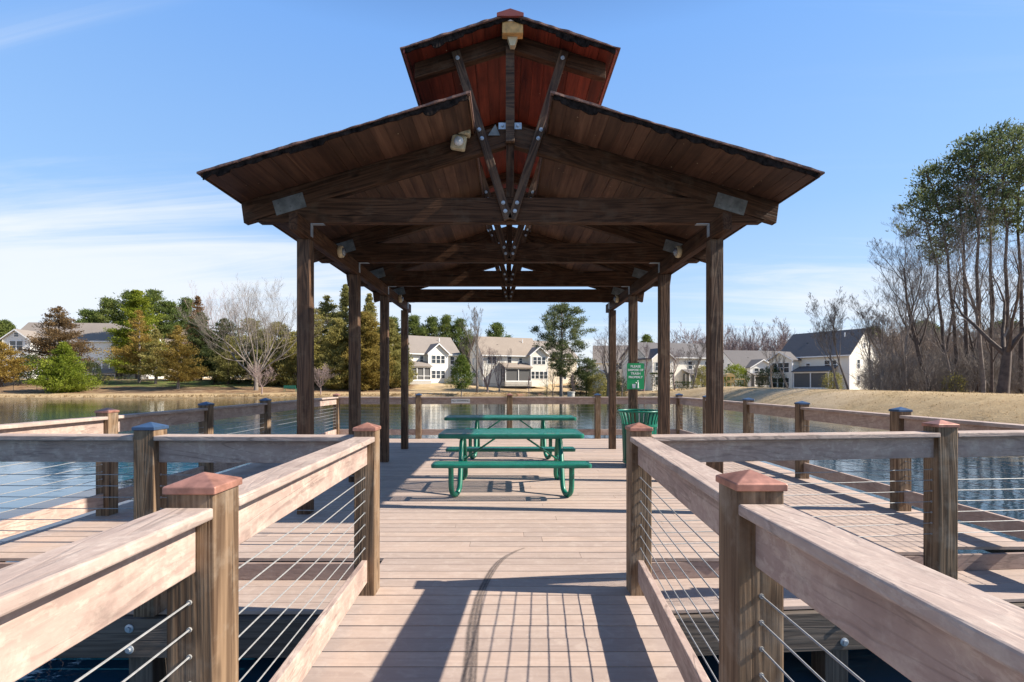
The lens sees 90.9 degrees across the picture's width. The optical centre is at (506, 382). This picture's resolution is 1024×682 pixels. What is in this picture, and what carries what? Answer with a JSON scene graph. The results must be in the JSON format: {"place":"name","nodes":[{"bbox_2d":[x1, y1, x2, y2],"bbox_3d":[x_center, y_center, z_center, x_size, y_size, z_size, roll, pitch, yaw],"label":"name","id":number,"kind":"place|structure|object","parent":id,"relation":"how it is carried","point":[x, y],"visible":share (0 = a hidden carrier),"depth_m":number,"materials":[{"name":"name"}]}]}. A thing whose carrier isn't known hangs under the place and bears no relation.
{"place":"outdoors","nodes":[
{"label":"outdoors","id":0,"kind":"place"},
{"bbox_2d":[0,394,1023,681],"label":"water","id":1,"kind":"structure","parent":0,"point":[866,666],"depth_m":13.71,"materials":[{"name":"liquid"}]},
{"bbox_2d":[0,438,1023,681],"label":"boardwalk deck","id":2,"kind":"structure","parent":1,"relation":"in","point":[502,574],"depth_m":3.97,"materials":[{"name":"wood"}]},
{"bbox_2d":[0,393,340,538],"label":"cable railing","id":3,"kind":"object","parent":2,"relation":"attached to","point":[204,415],"visible":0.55,"depth_m":5.50,"materials":[{"name":"brown wood"}]},
{"bbox_2d":[0,422,353,616],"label":"cable railing","id":4,"kind":"object","parent":2,"relation":"on","point":[150,450],"visible":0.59,"depth_m":3.46,"materials":[{"name":"brown wood"}]},
{"bbox_2d":[0,422,380,681],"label":"cable railing","id":5,"kind":"object","parent":2,"relation":"attached to","point":[182,548],"visible":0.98,"depth_m":1.47,"materials":[{"name":"brown wood"}]},
{"bbox_2d":[339,393,676,438],"bbox_3d":[0.025,0.976,12.900,8.670,1.408,0.154,0,0,0],"label":"cable railing","id":6,"kind":"object","parent":2,"relation":"attached to","point":[418,400],"visible":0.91,"depth_m":12.88,"materials":[{"name":"brown wood"}]},
{"bbox_2d":[444,415,575,458],"bbox_3d":[0.065,1.048,10.000,2.540,0.769,1.710,0,0,0],"label":"picnic table","id":7,"kind":"object","parent":2,"relation":"on","point":[499,418],"visible":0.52,"depth_m":9.62,"materials":[{"name":"green metal"}]},
{"bbox_2d":[196,8,824,513],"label":"pavilion","id":8,"kind":"structure","parent":2,"relation":"on","point":[570,174],"depth_m":5.49,"materials":[{"name":"brown wood"}]},
{"bbox_2d":[450,130,470,151],"bbox_3d":[-0.497,-2.633,5.418,0.224,0.270,0.125,0,0,0],"label":"motion light","id":9,"kind":"object","parent":8,"relation":"attached to","point":[458,142],"visible":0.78,"depth_m":5.39,"materials":[{"name":"beige plastic"}]},
{"bbox_2d":[502,19,522,48],"bbox_3d":[0.060,-3.688,5.335,0.230,0.235,0.130,0,0,0],"label":"ridge light","id":10,"kind":"object","parent":8,"relation":"attached to","point":[512,32],"visible":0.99,"depth_m":5.28,"materials":[{"name":"white paint"}]},
{"bbox_2d":[627,363,643,388],"bbox_3d":[2.304,-0.115,9.018,0.306,0.467,0.023,0,0,0],"label":"trash sign","id":11,"kind":"object","parent":8,"relation":"attached to","point":[635,375],"visible":1,"depth_m":9.02,"materials":[{"name":"metal"}]},
{"bbox_2d":[431,429,591,496],"bbox_3d":[0.055,1.048,6.880,1.940,0.769,1.710,0,0,0],"label":"picnic table","id":12,"kind":"object","parent":2,"relation":"on","point":[558,464],"visible":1,"depth_m":6.49,"materials":[{"name":"green metal"}]},
{"bbox_2d":[617,409,657,462],"bbox_3d":[2.270,0.950,8.640,0.736,0.961,0.736,0,0,0],"label":"trash can","id":13,"kind":"object","parent":2,"relation":"on","point":[651,418],"visible":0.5,"depth_m":8.51,"materials":[{"name":"green paint"}]},
{"bbox_2d":[625,422,1023,681],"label":"cable railing","id":14,"kind":"object","parent":2,"relation":"attached to","point":[912,620],"visible":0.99,"depth_m":1.35,"materials":[{"name":"brown wood"}]},
{"bbox_2d":[652,420,1023,579],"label":"cable railing","id":15,"kind":"object","parent":2,"relation":"on","point":[939,447],"visible":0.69,"depth_m":3.65,"materials":[{"name":"brown wood"}]},
{"bbox_2d":[675,393,1023,538],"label":"cable railing","id":16,"kind":"object","parent":2,"relation":"attached to","point":[802,413],"visible":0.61,"depth_m":6.04,"materials":[{"name":"brown wood"}]},
{"bbox_2d":[0,377,1023,423],"bbox_3d":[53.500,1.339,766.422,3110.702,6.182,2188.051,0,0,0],"label":"ground","id":17,"kind":"structure","parent":0,"point":[131,388],"depth_m":64.72,"materials":[{"name":"beige plant"}]},
{"bbox_2d":[0,319,15,341],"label":"round tree","id":18,"kind":"object","parent":17,"relation":"on","point":[6,326],"visible":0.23,"depth_m":149.04,"materials":[{"name":"green plant"}]},
{"bbox_2d":[0,342,34,386],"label":"cedar tree","id":19,"kind":"object","parent":17,"relation":"on","point":[7,364],"visible":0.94,"depth_m":84.12,"materials":[{"name":"yellow plant"}]},
{"bbox_2d":[14,353,42,385],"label":"holly tree","id":20,"kind":"object","parent":17,"relation":"on","point":[31,358],"visible":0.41,"depth_m":87.40,"materials":[{"name":"green plant"}]},
{"bbox_2d":[12,306,102,376],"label":"cedar tree","id":21,"kind":"object","parent":17,"relation":"on","point":[54,334],"visible":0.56,"depth_m":92.07,"materials":[{"name":"brown plant"}]},
{"bbox_2d":[20,340,108,392],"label":"tree","id":22,"kind":"object","parent":17,"relation":"on","point":[65,367],"visible":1,"depth_m":77.86,"materials":[{"name":"green plant"}]},
{"bbox_2d":[0,322,164,378],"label":"house","id":23,"kind":"structure","parent":17,"relation":"on","point":[95,334],"depth_m":112.51,"materials":[{"name":"grey"}]},
{"bbox_2d":[74,307,103,322],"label":"pine tree","id":24,"kind":"object","parent":17,"relation":"on","point":[85,312],"visible":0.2,"depth_m":126.91,"materials":[{"name":"green plant"}]},
{"bbox_2d":[77,360,103,384],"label":"shrub","id":25,"kind":"object","parent":17,"relation":"on","point":[91,364],"visible":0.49,"depth_m":88.03,"materials":[{"name":"green plant"}]},
{"bbox_2d":[83,296,123,322],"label":"pine tree","id":26,"kind":"object","parent":17,"relation":"on","point":[107,311],"visible":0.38,"depth_m":129.66,"materials":[{"name":"green plant"}]},
{"bbox_2d":[106,290,131,322],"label":"pine tree","id":27,"kind":"object","parent":17,"relation":"on","point":[125,294],"visible":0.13,"depth_m":131.45,"materials":[{"name":"green plant"}]},
{"bbox_2d":[88,309,159,382],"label":"cedar tree","id":28,"kind":"object","parent":17,"relation":"on","point":[134,358],"visible":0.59,"depth_m":90.99,"materials":[{"name":"green plant"}]},
{"bbox_2d":[97,289,170,378],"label":"evergreen tree","id":29,"kind":"object","parent":17,"relation":"on","point":[136,299],"visible":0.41,"depth_m":110.45,"materials":[{"name":"green plant"}]},
{"bbox_2d":[126,328,172,383],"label":"cedar tree","id":30,"kind":"object","parent":17,"relation":"on","point":[156,335],"visible":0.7,"depth_m":89.34,"materials":[{"name":"green plant"}]},
{"bbox_2d":[140,288,173,339],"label":"pine tree","id":31,"kind":"object","parent":17,"relation":"on","point":[156,296],"visible":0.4,"depth_m":127.37,"materials":[{"name":"green plant"}]},
{"bbox_2d":[156,300,188,337],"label":"pine tree","id":32,"kind":"object","parent":17,"relation":"on","point":[172,321],"visible":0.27,"depth_m":129.56,"materials":[{"name":"green plant"}]},
{"bbox_2d":[173,297,194,329],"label":"pine tree","id":33,"kind":"object","parent":17,"relation":"on","point":[184,307],"visible":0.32,"depth_m":132.85,"materials":[{"name":"green plant"}]},
{"bbox_2d":[150,325,218,388],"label":"cedar tree","id":34,"kind":"object","parent":17,"relation":"on","point":[175,352],"visible":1,"depth_m":82.31,"materials":[{"name":"green plant"}]},
{"bbox_2d":[181,295,215,378],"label":"cedar tree","id":35,"kind":"object","parent":17,"relation":"on","point":[197,304],"visible":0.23,"depth_m":103.60,"materials":[{"name":"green plant"}]},
{"bbox_2d":[181,312,221,379],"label":"cedar tree","id":36,"kind":"object","parent":17,"relation":"on","point":[199,340],"visible":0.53,"depth_m":95.94,"materials":[{"name":"green plant"}]},
{"bbox_2d":[184,281,251,378],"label":"bare tree","id":37,"kind":"object","parent":17,"relation":"on","point":[217,308],"visible":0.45,"depth_m":108.60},
{"bbox_2d":[194,318,245,372],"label":"cedar tree","id":38,"kind":"object","parent":17,"relation":"on","point":[224,327],"visible":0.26,"depth_m":97.34,"materials":[{"name":"green plant"}]},
{"bbox_2d":[205,335,248,383],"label":"cedar tree","id":39,"kind":"object","parent":17,"relation":"on","point":[227,368],"visible":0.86,"depth_m":89.22,"materials":[{"name":"green plant"}]},
{"bbox_2d":[202,318,275,379],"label":"cedar tree","id":40,"kind":"object","parent":17,"relation":"on","point":[248,346],"visible":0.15,"depth_m":96.02,"materials":[{"name":"green plant"}]},
{"bbox_2d":[172,274,327,389],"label":"bare tree","id":41,"kind":"object","parent":17,"relation":"on","point":[250,336],"visible":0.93,"depth_m":83.12,"materials":[{"name":"grey plant"}]},
{"bbox_2d":[239,340,286,385],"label":"cedar tree","id":42,"kind":"object","parent":17,"relation":"on","point":[269,381],"visible":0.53,"depth_m":89.34,"materials":[{"name":"green plant"}]},
{"bbox_2d":[247,364,279,393],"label":"bare tree","id":43,"kind":"object","parent":17,"relation":"on","point":[259,378],"visible":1,"depth_m":77.91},
{"bbox_2d":[237,321,296,383],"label":"cedar tree","id":44,"kind":"object","parent":17,"relation":"on","point":[282,331],"visible":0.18,"depth_m":92.30,"materials":[{"name":"green plant"}]},
{"bbox_2d":[274,331,314,386],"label":"cedar tree","id":45,"kind":"object","parent":17,"relation":"on","point":[287,379],"visible":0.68,"depth_m":89.07,"materials":[{"name":"green plant"}]},
{"bbox_2d":[284,307,332,383],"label":"cedar tree","id":46,"kind":"object","parent":17,"relation":"on","point":[317,332],"visible":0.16,"depth_m":95.19,"materials":[{"name":"green plant"}]},
{"bbox_2d":[0,391,627,397],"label":"shore grass","id":47,"kind":"structure","parent":17,"relation":"on","point":[291,395],"depth_m":74.45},
{"bbox_2d":[314,294,346,369],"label":"cedar tree","id":48,"kind":"object","parent":17,"relation":"on","point":[326,307],"visible":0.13,"depth_m":98.41,"materials":[{"name":"green plant"}]},
{"bbox_2d":[334,284,348,346],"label":"cedar tree","id":49,"kind":"object","parent":17,"relation":"on","point":[343,313],"visible":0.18,"depth_m":97.48,"materials":[{"name":"green plant"}]},
{"bbox_2d":[314,317,369,389],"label":"cedar tree","id":50,"kind":"object","parent":17,"relation":"on","point":[335,362],"visible":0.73,"depth_m":88.68,"materials":[{"name":"green plant"}]},
{"bbox_2d":[340,310,398,390],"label":"cedar tree","id":51,"kind":"object","parent":17,"relation":"on","point":[370,354],"visible":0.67,"depth_m":88.89,"materials":[{"name":"green plant"}]},
{"bbox_2d":[362,293,379,377],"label":"cedar tree","id":52,"kind":"object","parent":17,"relation":"on","point":[370,306],"visible":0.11,"depth_m":96.62,"materials":[{"name":"green plant"}]},
{"bbox_2d":[372,318,417,387],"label":"cedar tree","id":53,"kind":"object","parent":17,"relation":"on","point":[394,337],"visible":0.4,"depth_m":93.91,"materials":[{"name":"green plant"}]},
{"bbox_2d":[419,314,442,336],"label":"pine tree","id":54,"kind":"object","parent":17,"relation":"on","point":[432,325],"visible":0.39,"depth_m":148.40,"materials":[{"name":"green plant"}]},
{"bbox_2d":[409,335,460,383],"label":"house","id":55,"kind":"structure","parent":17,"relation":"on","point":[434,358],"depth_m":106.96,"materials":[{"name":"beige"}]},
{"bbox_2d":[436,314,455,341],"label":"pine tree","id":56,"kind":"object","parent":17,"relation":"on","point":[446,321],"visible":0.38,"depth_m":148.86,"materials":[{"name":"green plant"}]},
{"bbox_2d":[446,317,472,377],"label":"pine tree","id":57,"kind":"object","parent":17,"relation":"on","point":[458,331],"visible":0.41,"depth_m":148.94,"materials":[{"name":"green plant"}]},
{"bbox_2d":[447,353,475,394],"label":"magnolia tree","id":58,"kind":"object","parent":17,"relation":"on","point":[464,368],"visible":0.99,"depth_m":85.49,"materials":[{"name":"green plant"}]},
{"bbox_2d":[458,303,482,391],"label":"bare tree","id":59,"kind":"object","parent":17,"relation":"on","point":[476,328],"visible":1,"depth_m":91.36,"materials":[{"name":"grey plant"}]},
{"bbox_2d":[467,340,502,391],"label":"bare tree","id":60,"kind":"object","parent":17,"relation":"on","point":[484,377],"visible":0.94,"depth_m":93.98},
{"bbox_2d":[485,322,513,337],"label":"pine tree","id":61,"kind":"object","parent":17,"relation":"on","point":[497,328],"visible":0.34,"depth_m":149.11,"materials":[{"name":"green plant"}]},
{"bbox_2d":[489,348,511,391],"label":"bare tree","id":62,"kind":"object","parent":17,"relation":"on","point":[499,370],"visible":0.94,"depth_m":95.75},
{"bbox_2d":[467,336,549,386],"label":"house","id":63,"kind":"structure","parent":17,"relation":"on","point":[527,359],"depth_m":108.10,"materials":[{"name":"beige"}]},
{"bbox_2d":[533,340,579,383],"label":"house","id":64,"kind":"structure","parent":17,"relation":"on","point":[566,379],"depth_m":120.87,"materials":[{"name":"beige"}]},
{"bbox_2d":[566,369,592,393],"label":"shrub","id":65,"kind":"object","parent":17,"relation":"on","point":[575,374],"visible":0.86,"depth_m":97.89,"materials":[{"name":"green plant"}]},
{"bbox_2d":[574,356,599,392],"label":"pine tree","id":66,"kind":"object","parent":17,"relation":"on","point":[588,362],"visible":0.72,"depth_m":99.39,"materials":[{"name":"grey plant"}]},
{"bbox_2d":[586,372,606,393],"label":"shrub","id":67,"kind":"object","parent":17,"relation":"on","point":[600,377],"visible":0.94,"depth_m":97.23,"materials":[{"name":"green plant"}]},
{"bbox_2d":[593,345,627,378],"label":"house","id":68,"kind":"structure","parent":17,"relation":"on","point":[598,358],"depth_m":129.44,"materials":[{"name":"beige"}]},
{"bbox_2d":[593,318,643,393],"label":"bare tree","id":69,"kind":"object","parent":17,"relation":"on","point":[617,353],"visible":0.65,"depth_m":93.81,"materials":[{"name":"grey plant"}]},
{"bbox_2d":[619,342,705,390],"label":"house","id":70,"kind":"structure","parent":17,"relation":"on","point":[682,373],"depth_m":105.86,"materials":[{"name":"beige"}]},
{"bbox_2d":[679,338,705,388],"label":"bare tree","id":71,"kind":"object","parent":17,"relation":"on","point":[695,366],"visible":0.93,"depth_m":89.91,"materials":[{"name":"brown plant"}]},
{"bbox_2d":[723,363,750,386],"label":"shrub","id":72,"kind":"object","parent":17,"relation":"on","point":[736,368],"visible":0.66,"depth_m":103.34,"materials":[{"name":"green plant"}]},
{"bbox_2d":[723,350,778,386],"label":"house","id":73,"kind":"structure","parent":17,"relation":"on","point":[753,362],"depth_m":118.44,"materials":[{"name":"grey"}]},
{"bbox_2d":[753,366,786,387],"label":"shrub","id":74,"kind":"object","parent":17,"relation":"on","point":[761,374],"visible":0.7,"depth_m":97.12,"materials":[{"name":"green plant"}]},
{"bbox_2d":[657,321,884,351],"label":"woods","id":75,"kind":"object","parent":17,"relation":"on","point":[738,344],"visible":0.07,"depth_m":130.51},
{"bbox_2d":[766,329,881,389],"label":"house","id":76,"kind":"structure","parent":17,"relation":"on","point":[806,365],"depth_m":92.79,"materials":[{"name":"beige"}]},
{"bbox_2d":[806,293,841,388],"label":"bare tree","id":77,"kind":"object","parent":17,"relation":"on","point":[821,331],"visible":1,"depth_m":60.10,"materials":[{"name":"brown plant"}]},
{"bbox_2d":[810,286,851,389],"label":"bare tree","id":78,"kind":"object","parent":17,"relation":"on","point":[834,337],"visible":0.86,"depth_m":60.80,"materials":[{"name":"brown plant"}]},
{"bbox_2d":[818,372,844,388],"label":"shrub","id":79,"kind":"object","parent":17,"relation":"on","point":[832,384],"visible":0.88,"depth_m":79.67,"materials":[{"name":"green plant"}]},
{"bbox_2d":[690,387,1023,419],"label":"berm grass","id":80,"kind":"structure","parent":17,"relation":"on","point":[883,393],"depth_m":33.50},
{"bbox_2d":[844,294,884,388],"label":"bare tree","id":81,"kind":"object","parent":17,"relation":"on","point":[867,324],"visible":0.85,"depth_m":59.93,"materials":[{"name":"brown plant"}]},
{"bbox_2d":[859,311,896,362],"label":"bare tree","id":82,"kind":"object","parent":17,"relation":"on","point":[878,330],"visible":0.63,"depth_m":62.65,"materials":[{"name":"grey plant"}]},
{"bbox_2d":[843,288,939,371],"bbox_3d":[43.277,-4.838,56.273,7.678,12.788,8.622,0,0,-44],"label":"thin tree","id":83,"kind":"object","parent":17,"relation":"on","point":[862,330],"visible":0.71,"depth_m":57.34,"materials":[{"name":"brown plant"}]},
{"bbox_2d":[853,204,946,390],"bbox_3d":[44.053,-9.010,55.585,9.680,21.144,7.925,0,0,0],"label":"slender tree","id":84,"kind":"object","parent":17,"relation":"on","point":[902,214],"visible":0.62,"depth_m":54.66,"materials":[{"name":"brown plant"}]},
{"bbox_2d":[880,248,944,390],"bbox_3d":[38.720,-5.798,48.660,4.861,14.604,4.356,0,0,16],"label":"slender tree","id":85,"kind":"object","parent":17,"relation":"on","point":[908,330],"visible":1,"depth_m":48.61,"materials":[{"name":"brown plant"}]},
{"bbox_2d":[885,256,939,390],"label":"bare tree","id":86,"kind":"object","parent":17,"relation":"on","point":[920,288],"visible":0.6,"depth_m":51.62,"materials":[{"name":"brown plant"}]},
{"bbox_2d":[867,204,969,391],"bbox_3d":[40.664,-8.498,49.883,7.860,20.063,6.543,0,0,0],"label":"bare tree","id":87,"kind":"object","parent":17,"relation":"on","point":[916,343],"visible":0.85,"depth_m":50.12,"materials":[{"name":"brown plant"}]},
{"bbox_2d":[886,184,962,389],"bbox_3d":[48.424,-10.847,57.796,7.166,24.844,7.194,0,0,0],"label":"pine tree","id":88,"kind":"object","parent":17,"relation":"on","point":[912,200],"visible":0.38,"depth_m":57.97,"materials":[{"name":"green plant"}]},
{"bbox_2d":[904,158,968,390],"bbox_3d":[46.108,-11.085,53.915,7.401,25.372,5.732,0,0,-41],"label":"pine tree","id":89,"kind":"object","parent":17,"relation":"on","point":[927,173],"visible":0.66,"depth_m":53.89,"materials":[{"name":"green plant"}]},
{"bbox_2d":[849,340,1023,393],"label":"thicket","id":90,"kind":"object","parent":17,"relation":"on","point":[862,381],"visible":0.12,"depth_m":55.65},
{"bbox_2d":[854,333,1023,393],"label":"thicket","id":91,"kind":"object","parent":17,"relation":"on","point":[897,365],"visible":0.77,"depth_m":48.79,"materials":[{"name":"brown plant"}]},
{"bbox_2d":[907,268,979,389],"bbox_3d":[41.699,-4.647,48.563,5.064,12.305,5.710,0,0,27],"label":"slender tree","id":92,"kind":"object","parent":17,"relation":"on","point":[944,339],"visible":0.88,"depth_m":48.33,"materials":[{"name":"brown plant"}]},
{"bbox_2d":[875,317,1018,372],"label":"woods","id":93,"kind":"object","parent":17,"relation":"on","point":[950,340],"visible":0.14,"depth_m":97.95,"materials":[{"name":"plant"}]},
{"bbox_2d":[937,371,967,392],"bbox_3d":[42.554,0.278,47.910,2.234,2.835,2.538,0,0,0],"label":"shrub","id":94,"kind":"object","parent":17,"relation":"on","point":[950,387],"visible":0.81,"depth_m":47.86,"materials":[{"name":"green plant"}]},
{"bbox_2d":[885,201,1023,355],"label":"slender tree","id":95,"kind":"object","parent":17,"relation":"on","point":[935,332],"visible":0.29,"depth_m":58.16,"materials":[{"name":"brown plant"}]},
{"bbox_2d":[922,140,1005,391],"bbox_3d":[47.212,-11.477,52.275,6.265,26.173,7.159,0,0,42],"label":"pine tree","id":96,"kind":"object","parent":17,"relation":"on","point":[940,166],"visible":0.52,"depth_m":51.90,"materials":[{"name":"green plant"}]},
{"bbox_2d":[911,171,1023,392],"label":"bare tree","id":97,"kind":"object","parent":17,"relation":"on","point":[982,370],"visible":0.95,"depth_m":46.88,"materials":[{"name":"brown plant"}]},
{"bbox_2d":[927,217,1023,393],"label":"bare tree","id":98,"kind":"object","parent":17,"relation":"on","point":[1004,377],"visible":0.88,"depth_m":42.91,"materials":[{"name":"brown plant"}]},
{"bbox_2d":[928,250,1023,390],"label":"slender tree","id":99,"kind":"object","parent":17,"relation":"on","point":[972,347],"visible":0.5,"depth_m":52.30,"materials":[{"name":"brown plant"}]},
{"bbox_2d":[929,126,1023,392],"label":"pine tree","id":100,"kind":"object","parent":17,"relation":"on","point":[974,146],"visible":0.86,"depth_m":49.80,"materials":[{"name":"green plant"}]},
{"bbox_2d":[933,220,1023,392],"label":"slender tree","id":101,"kind":"object","parent":17,"relation":"on","point":[992,360],"visible":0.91,"depth_m":45.78,"materials":[{"name":"brown plant"}]},
{"bbox_2d":[943,141,1023,392],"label":"pine tree","id":102,"kind":"object","parent":17,"relation":"on","point":[987,240],"visible":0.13,"depth_m":54.90,"materials":[{"name":"green plant"}]},
{"bbox_2d":[956,117,1023,393],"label":"pine tree","id":103,"kind":"object","parent":17,"relation":"on","point":[998,176],"visible":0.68,"depth_m":49.62,"materials":[{"name":"green plant"}]},
{"bbox_2d":[967,122,1023,393],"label":"pine tree","id":104,"kind":"object","parent":17,"relation":"on","point":[1021,340],"visible":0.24,"depth_m":51.87,"materials":[{"name":"green plant"}]},
{"bbox_2d":[987,128,1023,331],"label":"pine tree","id":105,"kind":"object","parent":17,"relation":"on","point":[1016,197],"visible":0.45,"depth_m":50.48,"materials":[{"name":"green plant"}]},
{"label":"mulch bed","id":106,"kind":"structure","parent":17,"relation":"on","visible":0},
{"bbox_2d":[529,302,598,393],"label":"pine tree","id":107,"kind":"object","parent":106,"relation":"on","point":[559,366],"visible":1,"depth_m":94.04,"materials":[{"name":"green plant"}]},
{"bbox_2d":[0,0,1023,375],"label":"sky","id":108,"kind":"structure","parent":0,"point":[111,111],"materials":[{"name":"blue"}]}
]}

